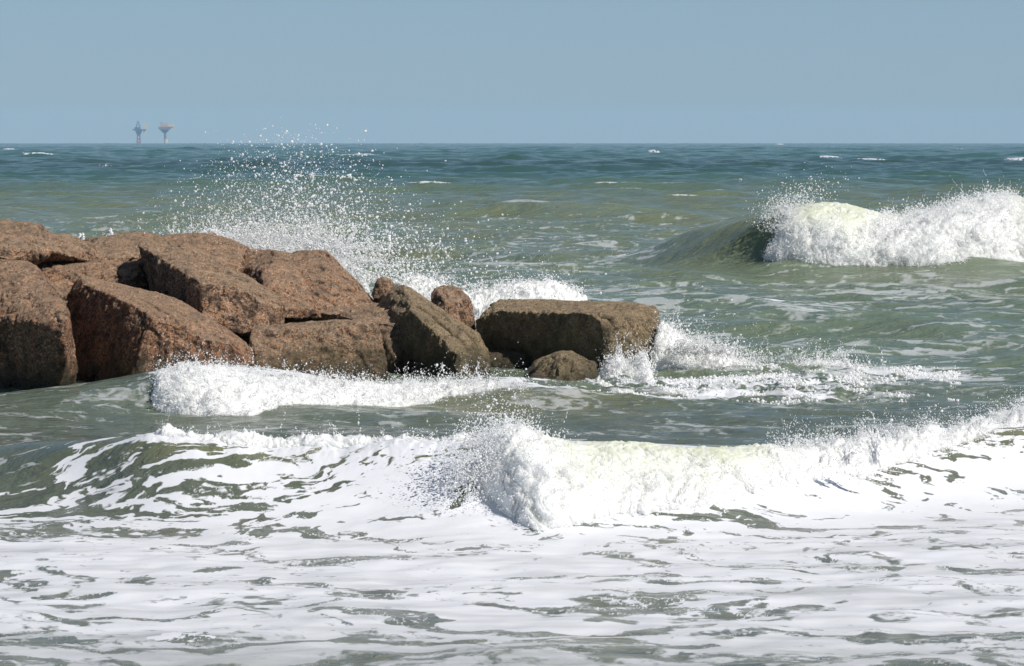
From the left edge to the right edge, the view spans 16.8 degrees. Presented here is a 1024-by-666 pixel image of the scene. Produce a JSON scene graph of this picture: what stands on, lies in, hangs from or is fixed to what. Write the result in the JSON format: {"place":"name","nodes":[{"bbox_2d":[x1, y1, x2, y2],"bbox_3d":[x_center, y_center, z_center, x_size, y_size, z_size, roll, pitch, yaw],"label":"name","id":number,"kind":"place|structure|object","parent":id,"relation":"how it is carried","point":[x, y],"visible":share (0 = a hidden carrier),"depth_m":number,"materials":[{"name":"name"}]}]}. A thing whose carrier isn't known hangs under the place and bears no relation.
{"place":"outdoors","nodes":[
{"label":"outdoors","id":0,"kind":"place"},
{"bbox_2d":[0,143,1023,665],"bbox_3d":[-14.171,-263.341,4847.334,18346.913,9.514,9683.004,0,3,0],"label":"sea","id":1,"kind":"structure","parent":0,"point":[126,539],"depth_m":29.13,"materials":[{"name":"liquid"}]},
{"bbox_2d":[0,259,77,389],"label":"boulder","id":2,"kind":"object","parent":1,"relation":"in","point":[37,347],"visible":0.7,"depth_m":42.89,"materials":[{"name":"red stone"}]},
{"bbox_2d":[37,259,148,304],"bbox_3d":[-6.019,-0.355,48.845,1.981,1.393,2.773,0,3,0],"label":"boulder","id":3,"kind":"object","parent":1,"relation":"on","point":[63,277],"visible":0.2,"depth_m":48.16,"materials":[{"name":"red stone"}]},
{"bbox_2d":[0,219,96,264],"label":"boulder","id":4,"kind":"object","parent":3,"relation":"on","point":[35,243],"visible":0.86,"depth_m":48.60,"materials":[{"name":"beige stone"}]},
{"bbox_2d":[85,231,162,261],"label":"boulder","id":5,"kind":"object","parent":3,"relation":"on","point":[122,246],"visible":0.62,"depth_m":49.64,"materials":[{"name":"beige stone"}]},
{"bbox_2d":[106,228,112,235],"bbox_3d":[-6.158,-1.479,52.958,0.271,0.260,0.387,0,3,0],"label":"sea spray","id":6,"kind":"object","parent":1,"relation":"on","point":[109,232],"visible":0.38,"depth_m":52.90,"materials":[{"name":"white liquid"}]},
{"bbox_2d":[132,121,146,142],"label":"oil platform","id":7,"kind":"structure","parent":1,"relation":"on","point":[138,130],"depth_m":11971.30,"materials":[{"name":"grey metal"}]},
{"bbox_2d":[66,275,254,382],"bbox_3d":[-4.570,0.284,44.984,2.063,2.015,3.611,-2,4,-30],"label":"boulder","id":8,"kind":"object","parent":1,"relation":"in","point":[120,330],"visible":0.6,"depth_m":43.98,"materials":[{"name":"red stone"}]},
{"bbox_2d":[159,122,173,142],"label":"oil platform","id":9,"kind":"structure","parent":1,"relation":"on","point":[164,128],"depth_m":11967.90,"materials":[{"name":"beige paint"}]},
{"bbox_2d":[237,335,249,345],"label":"boulder","id":10,"kind":"object","parent":1,"relation":"in","point":[246,339],"visible":0.02,"depth_m":47.32,"materials":[{"name":"black stone"}]},
{"bbox_2d":[152,204,371,296],"bbox_3d":[-3.864,-0.934,52.346,3.862,2.256,1.408,0,3,0],"label":"sea spray","id":11,"kind":"object","parent":1,"relation":"on","point":[237,234],"visible":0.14,"depth_m":52.46,"materials":[{"name":"white liquid"}]},
{"bbox_2d":[202,229,370,295],"bbox_3d":[-3.875,-0.579,52.742,3.919,2.036,1.603,0,3,0],"label":"surge foam","id":12,"kind":"object","parent":1,"relation":"on","point":[366,287],"visible":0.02,"depth_m":52.37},
{"bbox_2d":[148,410,474,447],"bbox_3d":[-1.627,0.842,28.872,3.024,0.425,0.515,1,3,11],"label":"sea spray","id":13,"kind":"object","parent":1,"relation":"on","point":[407,433],"visible":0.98,"depth_m":28.95,"materials":[{"name":"white liquid"}]},
{"bbox_2d":[154,423,477,448],"bbox_3d":[-1.644,0.934,28.986,3.162,0.333,0.444,1,3,11],"label":"breaker foam","id":14,"kind":"object","parent":1,"relation":"on","point":[339,441],"visible":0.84,"depth_m":28.97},
{"bbox_2d":[249,318,387,380],"bbox_3d":[-2.477,0.492,44.998,1.830,1.340,1.824,0,3,0],"label":"boulder","id":15,"kind":"object","parent":1,"relation":"in","point":[335,344],"visible":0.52,"depth_m":44.47,"materials":[{"name":"beige stone"}]},
{"bbox_2d":[138,239,284,335],"bbox_3d":[-4.121,-0.652,47.459,1.576,1.216,4.135,-1,3,-24],"label":"boulder","id":16,"kind":"object","parent":15,"relation":"on","point":[233,300],"visible":0.77,"depth_m":46.16,"materials":[{"name":"beige stone"}]},
{"bbox_2d":[151,363,521,415],"bbox_3d":[-1.965,0.726,40.504,5.068,0.789,2.125,-1,3,-22],"label":"breaker foam","id":17,"kind":"object","parent":1,"relation":"on","point":[197,404],"visible":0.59,"depth_m":39.74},
{"bbox_2d":[146,341,533,416],"bbox_3d":[-2.053,0.518,40.482,4.816,0.947,2.194,-2,4,-27],"label":"sea spray","id":18,"kind":"object","parent":1,"relation":"on","point":[320,378],"visible":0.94,"depth_m":40.33,"materials":[{"name":"white liquid"}]},
{"bbox_2d":[284,299,403,373],"bbox_3d":[-2.386,0.351,48.500,1.681,1.526,4.732,-1,3,-15],"label":"boulder","id":19,"kind":"object","parent":1,"relation":"on","point":[389,326],"visible":0.25,"depth_m":47.17,"materials":[{"name":"beige stone"}]},
{"bbox_2d":[244,249,321,318],"bbox_3d":[-3.470,-0.735,49.469,1.067,0.892,4.692,-1,3,-14],"label":"boulder","id":20,"kind":"object","parent":19,"relation":"on","point":[277,273],"visible":0.52,"depth_m":48.05,"materials":[{"name":"red stone"}]},
{"bbox_2d":[159,232,249,272],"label":"boulder","id":21,"kind":"object","parent":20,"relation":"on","point":[230,252],"visible":0.58,"depth_m":49.65,"materials":[{"name":"red stone"}]},
{"bbox_2d":[291,250,373,309],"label":"boulder","id":22,"kind":"object","parent":19,"relation":"on","point":[331,281],"visible":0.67,"depth_m":48.90,"materials":[{"name":"red stone"}]},
{"bbox_2d":[372,277,393,302],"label":"boulder","id":23,"kind":"object","parent":19,"relation":"on","point":[382,285],"visible":0.6,"depth_m":49.05,"materials":[{"name":"beige stone"}]},
{"bbox_2d":[96,117,636,298],"bbox_3d":[-2.829,-1.825,51.969,9.401,2.807,5.337,0,3,0],"label":"sea spray","id":24,"kind":"object","parent":1,"relation":"on","point":[338,246],"visible":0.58,"depth_m":51.82,"materials":[{"name":"white liquid"}]},
{"bbox_2d":[379,285,490,376],"bbox_3d":[-1.297,0.289,47.340,1.268,1.826,4.580,-1,4,-25],"label":"boulder","id":25,"kind":"object","parent":1,"relation":"in","point":[432,334],"visible":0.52,"depth_m":46.05,"materials":[{"name":"stone"}]},
{"bbox_2d":[431,285,475,330],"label":"boulder","id":26,"kind":"object","parent":1,"relation":"on","point":[455,302],"visible":0.39,"depth_m":49.19,"materials":[{"name":"beige stone"}]},
{"bbox_2d":[399,275,586,326],"bbox_3d":[-0.300,-0.203,52.189,3.371,1.346,1.488,0,3,0],"label":"surge foam","id":27,"kind":"object","parent":1,"relation":"on","point":[543,289],"visible":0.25,"depth_m":51.78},
{"bbox_2d":[398,250,597,315],"bbox_3d":[-0.300,-0.540,51.830,3.309,1.521,1.366,0,3,0],"label":"sea spray","id":28,"kind":"object","parent":1,"relation":"on","point":[514,281],"visible":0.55,"depth_m":51.93,"materials":[{"name":"white liquid"}]},
{"bbox_2d":[488,350,529,368],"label":"boulder","id":29,"kind":"object","parent":1,"relation":"in","point":[505,359],"visible":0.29,"depth_m":47.21,"materials":[{"name":"black stone"}]},
{"bbox_2d":[524,350,598,380],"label":"boulder","id":30,"kind":"object","parent":1,"relation":"in","point":[564,365],"visible":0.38,"depth_m":43.38,"materials":[{"name":"stone"}]},
{"bbox_2d":[476,299,659,371],"bbox_3d":[0.758,0.373,48.398,2.526,1.588,4.894,0,3,0],"label":"boulder","id":31,"kind":"object","parent":1,"relation":"in","point":[533,329],"visible":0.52,"depth_m":46.88,"materials":[{"name":"stone"}]},
{"bbox_2d":[599,352,652,382],"bbox_3d":[1.449,0.568,44.712,1.125,0.642,0.866,0,3,0],"label":"splash foam","id":32,"kind":"object","parent":1,"relation":"on","point":[615,367],"visible":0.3,"depth_m":44.43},
{"bbox_2d":[595,321,660,381],"bbox_3d":[1.480,0.279,44.501,0.870,0.818,0.948,0,3,0],"label":"sea spray","id":33,"kind":"object","parent":1,"relation":"on","point":[631,362],"visible":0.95,"depth_m":44.42,"materials":[{"name":"white liquid"}]},
{"bbox_2d":[398,368,1023,532],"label":"sea spray","id":34,"kind":"object","parent":1,"relation":"on","point":[873,456],"visible":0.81,"depth_m":28.06,"materials":[{"name":"white liquid"}]},
{"bbox_2d":[476,405,1023,530],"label":"breaker foam","id":35,"kind":"object","parent":1,"relation":"on","point":[608,451],"visible":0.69,"depth_m":27.93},
{"bbox_2d":[637,285,889,369],"bbox_3d":[3.188,0.001,46.461,3.911,1.359,1.817,0,3,0],"label":"sea spray","id":36,"kind":"object","parent":1,"relation":"on","point":[691,347],"visible":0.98,"depth_m":46.55,"materials":[{"name":"white liquid"}]},
{"bbox_2d":[650,321,882,370],"bbox_3d":[3.804,0.284,47.016,4.068,0.958,1.097,0,3,0],"label":"splash foam","id":37,"kind":"object","parent":1,"relation":"on","point":[658,343],"visible":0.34,"depth_m":46.60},
{"bbox_2d":[596,362,960,404],"bbox_3d":[3.506,0.621,43.929,4.994,0.329,5.707,0,3,0],"label":"froth","id":38,"kind":"object","parent":1,"relation":"on","point":[908,371],"visible":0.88,"depth_m":43.32,"materials":[{"name":"white liquid"}]},
{"bbox_2d":[746,162,1023,268],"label":"sea spray","id":39,"kind":"object","parent":1,"relation":"on","point":[784,209],"visible":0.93,"depth_m":80.98,"materials":[{"name":"white liquid"}]},
{"bbox_2d":[764,194,1023,265],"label":"breaker foam","id":40,"kind":"object","parent":1,"relation":"on","point":[849,216],"visible":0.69,"depth_m":80.82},
{"bbox_2d":[0,0,1023,142],"label":"sky","id":41,"kind":"structure","parent":0,"point":[72,71],"materials":[{"name":"blue"}]}
]}

